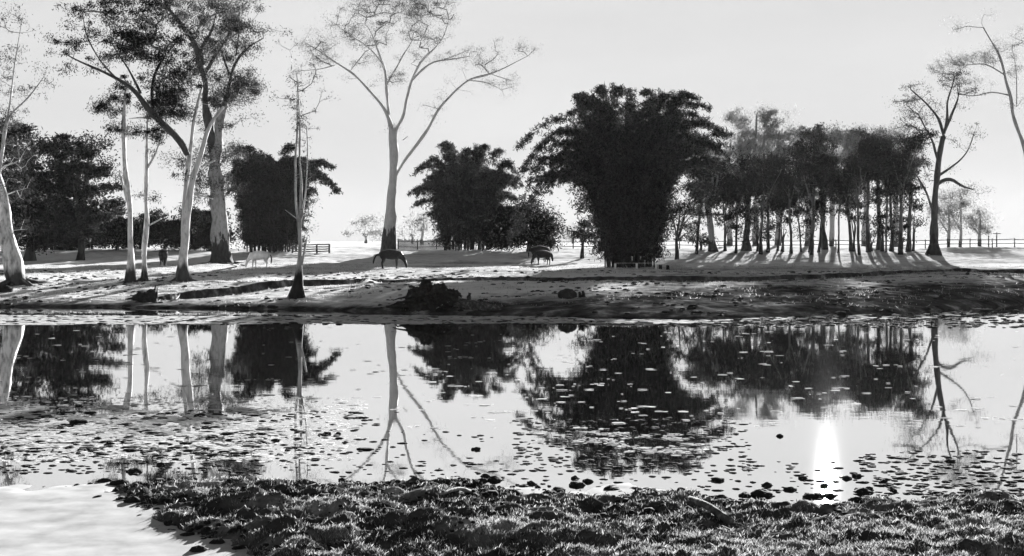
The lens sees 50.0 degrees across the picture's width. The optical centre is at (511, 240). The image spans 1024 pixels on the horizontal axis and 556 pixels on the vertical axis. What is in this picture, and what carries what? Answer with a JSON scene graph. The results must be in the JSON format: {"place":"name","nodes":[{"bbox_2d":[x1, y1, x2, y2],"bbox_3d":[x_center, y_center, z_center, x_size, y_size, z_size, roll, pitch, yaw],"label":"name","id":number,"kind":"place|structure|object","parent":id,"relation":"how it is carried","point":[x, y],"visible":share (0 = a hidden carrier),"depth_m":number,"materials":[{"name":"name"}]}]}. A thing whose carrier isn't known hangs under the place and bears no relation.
{"place":"outdoors","nodes":[
{"label":"outdoors","id":0,"kind":"place"},
{"bbox_2d":[0,482,665,555],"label":"sand","id":1,"kind":"structure","parent":0,"point":[72,520],"depth_m":12.60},
{"bbox_2d":[96,478,111,481],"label":"mud clod","id":2,"kind":"object","parent":1,"relation":"on","point":[104,480],"visible":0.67,"depth_m":15.03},
{"bbox_2d":[109,479,129,485],"bbox_3d":[-5.317,3.299,14.884,0.326,0.134,0.223,0,0,0],"label":"mud clod","id":3,"kind":"object","parent":1,"relation":"on","point":[118,482],"visible":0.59,"depth_m":14.82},
{"bbox_2d":[487,476,502,481],"bbox_3d":[-0.237,3.295,15.140,0.214,0.117,0.218,0,0,42],"label":"mud clod","id":4,"kind":"object","parent":1,"relation":"on","point":[494,479],"visible":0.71,"depth_m":15.09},
{"bbox_2d":[569,481,585,486],"bbox_3d":[0.874,3.297,14.842,0.227,0.103,0.193,0,0,28],"label":"mud clod","id":5,"kind":"object","parent":1,"relation":"on","point":[576,483],"visible":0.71,"depth_m":14.78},
{"bbox_2d":[603,485,619,489],"bbox_3d":[1.325,3.300,14.535,0.271,0.121,0.200,0,0,11],"label":"mud clod","id":6,"kind":"object","parent":1,"relation":"on","point":[609,487],"visible":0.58,"depth_m":14.50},
{"bbox_2d":[0,304,1023,504],"bbox_3d":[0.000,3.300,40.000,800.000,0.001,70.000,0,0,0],"label":"water","id":7,"kind":"structure","parent":0,"point":[679,359],"depth_m":23.92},
{"bbox_2d":[69,419,88,423],"bbox_3d":[-7.819,3.297,19.860,0.318,0.158,0.315,0,0,-44],"label":"mud clod","id":8,"kind":"object","parent":7,"relation":"on","point":[78,421],"visible":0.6,"depth_m":19.79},
{"bbox_2d":[126,467,142,472],"bbox_3d":[-5.409,3.303,15.709,0.268,0.120,0.207,0,0,0],"label":"mud clod","id":9,"kind":"object","parent":7,"relation":"on","point":[135,470],"visible":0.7,"depth_m":15.65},
{"bbox_2d":[0,308,993,465],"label":"floating weed","id":10,"kind":"object","parent":7,"relation":"on","point":[88,428],"visible":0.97,"depth_m":20.15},
{"bbox_2d":[0,307,1023,500],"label":"floating debris","id":11,"kind":"object","parent":7,"relation":"on","point":[916,491],"visible":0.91,"depth_m":17.28,"materials":[{"name":"floating leaves"},{"name":"lily pads"}]},
{"bbox_2d":[0,326,1023,462],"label":"floating weed","id":12,"kind":"object","parent":7,"relation":"on","point":[653,450],"visible":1,"depth_m":21.32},
{"bbox_2d":[738,492,751,496],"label":"mud clod","id":13,"kind":"object","parent":7,"relation":"on","point":[743,494],"visible":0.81,"depth_m":14.18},
{"bbox_2d":[750,489,772,496],"bbox_3d":[3.236,3.294,14.275,0.338,0.142,0.248,0,0,0],"label":"mud clod","id":14,"kind":"object","parent":7,"relation":"on","point":[760,492],"visible":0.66,"depth_m":14.20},
{"bbox_2d":[783,487,796,490],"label":"mud clod","id":15,"kind":"object","parent":7,"relation":"on","point":[789,488],"visible":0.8,"depth_m":14.52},
{"bbox_2d":[802,493,815,497],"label":"mud clod","id":16,"kind":"object","parent":7,"relation":"on","point":[808,495],"visible":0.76,"depth_m":14.12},
{"bbox_2d":[853,488,874,493],"bbox_3d":[4.612,3.297,14.404,0.257,0.123,0.210,0,0,-28],"label":"mud clod","id":17,"kind":"object","parent":7,"relation":"on","point":[862,490],"visible":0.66,"depth_m":14.36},
{"bbox_2d":[0,242,1023,555],"bbox_3d":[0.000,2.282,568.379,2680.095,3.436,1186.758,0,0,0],"label":"ground","id":18,"kind":"structure","parent":0,"point":[1002,258],"depth_m":52.80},
{"bbox_2d":[0,285,13,292],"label":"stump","id":19,"kind":"object","parent":18,"relation":"on","point":[5,289],"visible":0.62,"depth_m":59.30,"materials":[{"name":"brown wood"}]},
{"bbox_2d":[0,3,62,286],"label":"gum tree","id":20,"kind":"object","parent":18,"relation":"on","point":[13,267],"visible":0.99,"depth_m":62.85,"materials":[{"name":"grey plant"}]},
{"bbox_2d":[0,117,89,260],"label":"shade tree","id":21,"kind":"object","parent":18,"relation":"on","point":[40,241],"visible":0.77,"depth_m":103.35,"materials":[{"name":"black plant"}]},
{"bbox_2d":[43,224,89,250],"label":"bush","id":22,"kind":"object","parent":18,"relation":"on","point":[65,248],"visible":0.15,"depth_m":121.00,"materials":[{"name":"black plant"}]},
{"bbox_2d":[35,130,131,260],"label":"shade tree","id":23,"kind":"object","parent":18,"relation":"on","point":[77,209],"visible":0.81,"depth_m":105.38,"materials":[{"name":"black plant"}]},
{"bbox_2d":[77,211,120,248],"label":"bush","id":24,"kind":"object","parent":18,"relation":"on","point":[95,245],"visible":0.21,"depth_m":124.66,"materials":[{"name":"black plant"}]},
{"bbox_2d":[91,207,143,249],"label":"bush","id":25,"kind":"object","parent":18,"relation":"on","point":[118,226],"visible":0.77,"depth_m":121.26,"materials":[{"name":"black plant"}]},
{"bbox_2d":[83,80,154,283],"bbox_3d":[-23.213,-3.595,65.165,4.124,12.390,2.390,0,0,0],"label":"gum tree","id":26,"kind":"object","parent":18,"relation":"on","point":[130,274],"visible":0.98,"depth_m":64.90,"materials":[{"name":"grey plant"}]},
{"bbox_2d":[38,0,225,282],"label":"gum tree","id":27,"kind":"object","parent":18,"relation":"on","point":[168,96],"visible":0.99,"depth_m":64.83,"materials":[{"name":"grey plant"}]},
{"bbox_2d":[106,213,166,249],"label":"bush","id":28,"kind":"object","parent":18,"relation":"on","point":[139,243],"visible":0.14,"depth_m":124.01,"materials":[{"name":"black plant"}]},
{"bbox_2d":[125,286,157,302],"bbox_3d":[-18.856,2.835,55.944,1.486,1.129,0.964,0,0,-31],"label":"stump","id":29,"kind":"object","parent":18,"relation":"on","point":[149,295],"visible":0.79,"depth_m":55.79,"materials":[{"name":"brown wood"}]},
{"bbox_2d":[129,97,175,281],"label":"gum tree","id":30,"kind":"object","parent":18,"relation":"on","point":[157,137],"visible":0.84,"depth_m":65.36,"materials":[{"name":"grey plant"}]},
{"bbox_2d":[134,206,191,250],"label":"bush","id":31,"kind":"object","parent":18,"relation":"on","point":[163,230],"visible":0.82,"depth_m":121.50,"materials":[{"name":"black plant"}]},
{"bbox_2d":[158,249,167,266],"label":"horse","id":32,"kind":"object","parent":18,"relation":"on","point":[163,255],"visible":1,"depth_m":87.10},
{"bbox_2d":[163,200,211,249],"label":"bush","id":33,"kind":"object","parent":18,"relation":"on","point":[194,215],"visible":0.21,"depth_m":123.93,"materials":[{"name":"black plant"}]},
{"bbox_2d":[176,208,239,250],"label":"bush","id":34,"kind":"object","parent":18,"relation":"on","point":[200,238],"visible":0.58,"depth_m":121.24,"materials":[{"name":"black plant"}]},
{"bbox_2d":[155,0,292,263],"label":"gum tree","id":35,"kind":"object","parent":18,"relation":"on","point":[219,231],"visible":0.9,"depth_m":98.11,"materials":[{"name":"grey plant"}]},
{"bbox_2d":[245,251,271,267],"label":"horse","id":36,"kind":"object","parent":18,"relation":"on","point":[254,256],"visible":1,"depth_m":85.79},
{"bbox_2d":[224,142,342,252],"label":"bamboo clump","id":37,"kind":"object","parent":18,"relation":"on","point":[267,220],"visible":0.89,"depth_m":114.18,"materials":[{"name":"black plant"}]},
{"bbox_2d":[263,41,337,299],"bbox_3d":[-10.472,-3.469,55.308,3.677,13.357,3.021,0,0,0],"label":"gum tree","id":38,"kind":"object","parent":18,"relation":"on","point":[296,292],"visible":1,"depth_m":55.19,"materials":[{"name":"grey plant"}]},
{"bbox_2d":[291,243,329,252],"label":"rail fence","id":39,"kind":"object","parent":18,"relation":"on","point":[317,249],"visible":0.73,"depth_m":112.86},
{"bbox_2d":[341,214,383,242],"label":"tree","id":40,"kind":"object","parent":18,"relation":"on","point":[363,221],"visible":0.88,"depth_m":329.28,"materials":[{"name":"grey plant"}]},
{"bbox_2d":[373,249,406,268],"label":"horse","id":41,"kind":"object","parent":18,"relation":"on","point":[390,254],"visible":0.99,"depth_m":84.26},
{"bbox_2d":[386,304,427,309],"bbox_3d":[-4.833,3.020,50.748,2.311,0.315,0.288,0,0,25],"label":"fallen log","id":42,"kind":"object","parent":18,"relation":"on","point":[401,306],"visible":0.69,"depth_m":50.80,"materials":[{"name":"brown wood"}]},
{"bbox_2d":[396,211,433,240],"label":"tree","id":43,"kind":"object","parent":18,"relation":"on","point":[410,234],"visible":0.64,"depth_m":259.74,"materials":[{"name":"grey plant"}]},
{"bbox_2d":[287,0,546,255],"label":"gum tree","id":44,"kind":"object","parent":18,"relation":"on","point":[388,240],"visible":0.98,"depth_m":109.57,"materials":[{"name":"grey plant"}]},
{"bbox_2d":[401,207,435,239],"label":"tree","id":45,"kind":"object","parent":18,"relation":"on","point":[423,225],"visible":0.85,"depth_m":199.92,"materials":[{"name":"grey plant"}]},
{"bbox_2d":[387,279,463,311],"bbox_3d":[-3.951,2.764,50.516,3.524,2.072,2.055,0,0,0],"label":"uprooted stump","id":46,"kind":"object","parent":18,"relation":"on","point":[423,295],"visible":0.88,"depth_m":50.11,"materials":[{"name":"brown wood"}]},
{"bbox_2d":[397,239,455,249],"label":"rail fence","id":47,"kind":"object","parent":18,"relation":"on","point":[413,244],"visible":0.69,"depth_m":123.21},
{"bbox_2d":[440,487,471,494],"bbox_3d":[-0.710,3.116,13.566,0.087,0.163,0.750,0,0,28],"label":"branch","id":48,"kind":"object","parent":18,"relation":"on","point":[465,490],"visible":1,"depth_m":13.65,"materials":[{"name":"grey wood"}]},
{"bbox_2d":[406,139,525,250],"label":"bamboo clump","id":49,"kind":"object","parent":18,"relation":"on","point":[465,190],"visible":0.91,"depth_m":119.40,"materials":[{"name":"black plant"}]},
{"bbox_2d":[453,292,502,310],"bbox_3d":[-1.504,2.800,50.318,2.338,0.849,0.800,0,0,15],"label":"fallen log","id":50,"kind":"object","parent":18,"relation":"on","point":[468,303],"visible":0.98,"depth_m":50.04,"materials":[{"name":"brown wood"}]},
{"bbox_2d":[0,262,1023,310],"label":"bank grass","id":51,"kind":"structure","parent":18,"relation":"on","point":[856,269],"depth_m":67.01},
{"bbox_2d":[0,269,1023,555],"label":"mud rubble","id":52,"kind":"object","parent":18,"relation":"on","point":[486,491],"visible":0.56,"depth_m":14.08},
{"bbox_2d":[470,194,571,251],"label":"bush","id":53,"kind":"object","parent":18,"relation":"on","point":[541,228],"visible":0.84,"depth_m":116.04,"materials":[{"name":"black plant"}]},
{"bbox_2d":[528,246,553,261],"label":"horse","id":54,"kind":"object","parent":18,"relation":"on","point":[534,249],"visible":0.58,"depth_m":103.74},
{"bbox_2d":[531,250,552,264],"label":"horse","id":55,"kind":"object","parent":18,"relation":"on","point":[538,255],"visible":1,"depth_m":96.98},
{"bbox_2d":[557,288,576,298],"bbox_3d":[2.623,2.645,51.997,0.934,0.813,0.810,0,0,0],"label":"stump","id":56,"kind":"object","parent":18,"relation":"on","point":[566,293],"visible":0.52,"depth_m":51.71,"materials":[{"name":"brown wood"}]},
{"bbox_2d":[123,475,1023,555],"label":"dry grass","id":57,"kind":"structure","parent":18,"relation":"on","point":[889,529],"depth_m":11.49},
{"bbox_2d":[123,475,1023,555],"bbox_3d":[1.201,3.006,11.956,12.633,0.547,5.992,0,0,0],"label":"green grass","id":58,"kind":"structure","parent":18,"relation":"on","point":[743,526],"depth_m":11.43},
{"bbox_2d":[558,222,590,243],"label":"tree","id":59,"kind":"object","parent":18,"relation":"on","point":[568,236],"visible":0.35,"depth_m":299.91,"materials":[{"name":"grey plant"}]},
{"bbox_2d":[557,194,598,258],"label":"bush","id":60,"kind":"object","parent":18,"relation":"on","point":[581,234],"visible":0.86,"depth_m":107.78,"materials":[{"name":"black plant"}]},
{"bbox_2d":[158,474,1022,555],"bbox_3d":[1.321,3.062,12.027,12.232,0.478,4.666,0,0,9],"label":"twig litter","id":61,"kind":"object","parent":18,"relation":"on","point":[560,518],"visible":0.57,"depth_m":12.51,"materials":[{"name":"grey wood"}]},
{"bbox_2d":[503,81,742,267],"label":"bamboo clump","id":62,"kind":"object","parent":18,"relation":"on","point":[626,176],"visible":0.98,"depth_m":89.36,"materials":[{"name":"black plant"}]},
{"bbox_2d":[662,179,716,259],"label":"tree","id":63,"kind":"object","parent":18,"relation":"on","point":[681,225],"visible":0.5,"depth_m":103.92,"materials":[{"name":"black plant"}]},
{"bbox_2d":[679,165,727,253],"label":"grove tree","id":64,"kind":"object","parent":18,"relation":"on","point":[702,175],"visible":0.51,"depth_m":110.73,"materials":[{"name":"grey plant"}]},
{"bbox_2d":[687,233,722,249],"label":"bush","id":65,"kind":"object","parent":18,"relation":"on","point":[704,239],"visible":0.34,"depth_m":117.97,"materials":[{"name":"grey plant"}]},
{"bbox_2d":[688,496,733,524],"bbox_3d":[2.249,3.076,12.697,0.151,0.145,1.189,0,0,-14],"label":"fallen log","id":66,"kind":"object","parent":18,"relation":"on","point":[719,514],"visible":0.99,"depth_m":12.40,"materials":[{"name":"grey wood"}]},
{"bbox_2d":[687,157,739,251],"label":"grove tree","id":67,"kind":"object","parent":18,"relation":"on","point":[722,180],"visible":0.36,"depth_m":115.36,"materials":[{"name":"grey plant"}]},
{"bbox_2d":[711,182,739,237],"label":"grove tree","id":68,"kind":"object","parent":18,"relation":"on","point":[719,221],"visible":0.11,"depth_m":120.51,"materials":[{"name":"grey plant"}]},
{"bbox_2d":[712,211,751,250],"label":"tree","id":69,"kind":"object","parent":18,"relation":"on","point":[723,219],"visible":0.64,"depth_m":117.83,"materials":[{"name":"grey plant"}]},
{"bbox_2d":[708,165,765,252],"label":"grove tree","id":70,"kind":"object","parent":18,"relation":"on","point":[730,197],"visible":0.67,"depth_m":113.13,"materials":[{"name":"black plant"}]},
{"bbox_2d":[708,126,765,244],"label":"grove tree","id":71,"kind":"object","parent":18,"relation":"on","point":[729,236],"visible":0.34,"depth_m":149.37,"materials":[{"name":"grey plant"}]},
{"bbox_2d":[718,219,764,247],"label":"bush","id":72,"kind":"object","parent":18,"relation":"on","point":[744,234],"visible":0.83,"depth_m":117.65,"materials":[{"name":"plant"}]},
{"bbox_2d":[722,143,787,250],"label":"grove tree","id":73,"kind":"object","parent":18,"relation":"on","point":[742,163],"visible":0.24,"depth_m":117.76,"materials":[{"name":"grey plant"}]},
{"bbox_2d":[738,208,774,251],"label":"tree","id":74,"kind":"object","parent":18,"relation":"on","point":[757,237],"visible":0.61,"depth_m":117.86,"materials":[{"name":"black plant"}]},
{"bbox_2d":[717,101,800,245],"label":"grove tree","id":75,"kind":"object","parent":18,"relation":"on","point":[766,117],"visible":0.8,"depth_m":149.45,"materials":[{"name":"grey plant"}]},
{"bbox_2d":[733,154,795,254],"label":"grove tree","id":76,"kind":"object","parent":18,"relation":"on","point":[755,185],"visible":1,"depth_m":110.65,"materials":[{"name":"black plant"}]},
{"bbox_2d":[747,221,783,244],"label":"bush","id":77,"kind":"object","parent":18,"relation":"on","point":[765,228],"visible":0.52,"depth_m":117.97,"materials":[{"name":"plant"}]},
{"bbox_2d":[746,145,793,252],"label":"grove tree","id":78,"kind":"object","parent":18,"relation":"on","point":[768,237],"visible":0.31,"depth_m":115.60,"materials":[{"name":"black plant"}]},
{"bbox_2d":[744,117,810,245],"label":"grove tree","id":79,"kind":"object","parent":18,"relation":"on","point":[789,129],"visible":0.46,"depth_m":149.35,"materials":[{"name":"grey plant"}]},
{"bbox_2d":[758,186,801,250],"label":"grove tree","id":80,"kind":"object","parent":18,"relation":"on","point":[778,206],"visible":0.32,"depth_m":120.08,"materials":[{"name":"black plant"}]},
{"bbox_2d":[764,204,796,251],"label":"tree","id":81,"kind":"object","parent":18,"relation":"on","point":[778,225],"visible":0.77,"depth_m":117.92,"materials":[{"name":"plant"}]},
{"bbox_2d":[753,136,824,253],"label":"grove tree","id":82,"kind":"object","parent":18,"relation":"on","point":[795,151],"visible":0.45,"depth_m":113.25,"materials":[{"name":"grey plant"}]},
{"bbox_2d":[774,186,819,251],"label":"grove tree","id":83,"kind":"object","parent":18,"relation":"on","point":[786,204],"visible":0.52,"depth_m":117.88,"materials":[{"name":"black plant"}]},
{"bbox_2d":[775,141,835,254],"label":"grove tree","id":84,"kind":"object","parent":18,"relation":"on","point":[810,168],"visible":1,"depth_m":110.75,"materials":[{"name":"black plant"}]},
{"bbox_2d":[779,122,841,245],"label":"grove tree","id":85,"kind":"object","parent":18,"relation":"on","point":[806,243],"visible":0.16,"depth_m":149.68,"materials":[{"name":"grey plant"}]},
{"bbox_2d":[797,217,826,251],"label":"bush","id":86,"kind":"object","parent":18,"relation":"on","point":[809,224],"visible":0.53,"depth_m":117.89,"materials":[{"name":"plant"}]},
{"bbox_2d":[792,120,845,249],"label":"grove tree","id":87,"kind":"object","parent":18,"relation":"on","point":[807,134],"visible":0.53,"depth_m":119.54,"materials":[{"name":"grey plant"}]},
{"bbox_2d":[808,165,837,251],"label":"grove tree","id":88,"kind":"object","parent":18,"relation":"on","point":[818,202],"visible":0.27,"depth_m":115.66,"materials":[{"name":"black plant"}]},
{"bbox_2d":[795,118,878,245],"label":"grove tree","id":89,"kind":"object","parent":18,"relation":"on","point":[831,231],"visible":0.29,"depth_m":149.14,"materials":[{"name":"grey plant"}]},
{"bbox_2d":[816,157,858,252],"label":"grove tree","id":90,"kind":"object","parent":18,"relation":"on","point":[838,211],"visible":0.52,"depth_m":113.18,"materials":[{"name":"black plant"}]},
{"bbox_2d":[667,238,1023,248],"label":"rail fence","id":91,"kind":"object","parent":18,"relation":"on","point":[925,240],"visible":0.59,"depth_m":126.91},
{"bbox_2d":[825,181,876,251],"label":"grove tree","id":92,"kind":"object","parent":18,"relation":"on","point":[850,236],"visible":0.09,"depth_m":118.03,"materials":[{"name":"black plant"}]},
{"bbox_2d":[837,193,871,251],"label":"tree","id":93,"kind":"object","parent":18,"relation":"on","point":[854,230],"visible":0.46,"depth_m":117.88,"materials":[{"name":"plant"}]},
{"bbox_2d":[829,148,893,254],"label":"grove tree","id":94,"kind":"object","parent":18,"relation":"on","point":[858,166],"visible":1,"depth_m":110.76,"materials":[{"name":"black plant"}]},
{"bbox_2d":[844,123,896,251],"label":"grove tree","id":95,"kind":"object","parent":18,"relation":"on","point":[869,144],"visible":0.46,"depth_m":115.36,"materials":[{"name":"black plant"}]},
{"bbox_2d":[834,121,906,245],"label":"grove tree","id":96,"kind":"object","parent":18,"relation":"on","point":[864,209],"visible":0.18,"depth_m":149.63,"materials":[{"name":"grey plant"}]},
{"bbox_2d":[861,222,891,250],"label":"bush","id":97,"kind":"object","parent":18,"relation":"on","point":[875,233],"visible":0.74,"depth_m":117.66,"materials":[{"name":"plant"}]},
{"bbox_2d":[865,207,899,251],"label":"tree","id":98,"kind":"object","parent":18,"relation":"on","point":[882,249],"visible":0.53,"depth_m":117.84,"materials":[{"name":"plant"}]},
{"bbox_2d":[864,132,905,249],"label":"grove tree","id":99,"kind":"object","parent":18,"relation":"on","point":[878,242],"visible":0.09,"depth_m":120.37,"materials":[{"name":"black plant"}]},
{"bbox_2d":[856,129,920,251],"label":"grove tree","id":100,"kind":"object","parent":18,"relation":"on","point":[891,247],"visible":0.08,"depth_m":118.03,"materials":[{"name":"black plant"}]},
{"bbox_2d":[865,147,913,251],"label":"grove tree","id":101,"kind":"object","parent":18,"relation":"on","point":[888,180],"visible":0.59,"depth_m":113.32,"materials":[{"name":"black plant"}]},
{"bbox_2d":[873,123,930,246],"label":"grove tree","id":102,"kind":"object","parent":18,"relation":"on","point":[894,205],"visible":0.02,"depth_m":149.65,"materials":[{"name":"grey plant"}]},
{"bbox_2d":[881,213,926,244],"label":"bush","id":103,"kind":"object","parent":18,"relation":"on","point":[896,233],"visible":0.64,"depth_m":117.66,"materials":[{"name":"plant"}]},
{"bbox_2d":[874,126,939,254],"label":"grove tree","id":104,"kind":"object","parent":18,"relation":"on","point":[910,143],"visible":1,"depth_m":110.55,"materials":[{"name":"black plant"}]},
{"bbox_2d":[885,151,931,251],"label":"grove tree","id":105,"kind":"object","parent":18,"relation":"on","point":[908,219],"visible":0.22,"depth_m":115.55,"materials":[{"name":"black plant"}]},
{"bbox_2d":[892,198,928,250],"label":"tree","id":106,"kind":"object","parent":18,"relation":"on","point":[915,226],"visible":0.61,"depth_m":117.86,"materials":[{"name":"plant"}]},
{"bbox_2d":[884,64,990,255],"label":"gum tree","id":107,"kind":"object","parent":18,"relation":"on","point":[933,248],"visible":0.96,"depth_m":110.80,"materials":[{"name":"grey plant"}]},
{"bbox_2d":[917,189,974,246],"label":"grove tree","id":108,"kind":"object","parent":18,"relation":"on","point":[947,212],"visible":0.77,"depth_m":139.81,"materials":[{"name":"grey plant"}]},
{"bbox_2d":[923,180,992,246],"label":"grove tree","id":109,"kind":"object","parent":18,"relation":"on","point":[970,205],"visible":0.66,"depth_m":149.67,"materials":[{"name":"grey plant"}]},
{"bbox_2d":[924,7,1023,154],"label":"gum tree","id":110,"kind":"object","parent":18,"relation":"on","point":[984,59],"visible":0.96,"depth_m":121.96,"materials":[{"name":"grey plant"}]},
{"bbox_2d":[953,202,1002,246],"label":"grove tree","id":111,"kind":"object","parent":18,"relation":"on","point":[979,228],"visible":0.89,"depth_m":154.75,"materials":[{"name":"grey plant"}]},
{"bbox_2d":[0,0,1023,241],"label":"sky","id":112,"kind":"structure","parent":0,"point":[841,61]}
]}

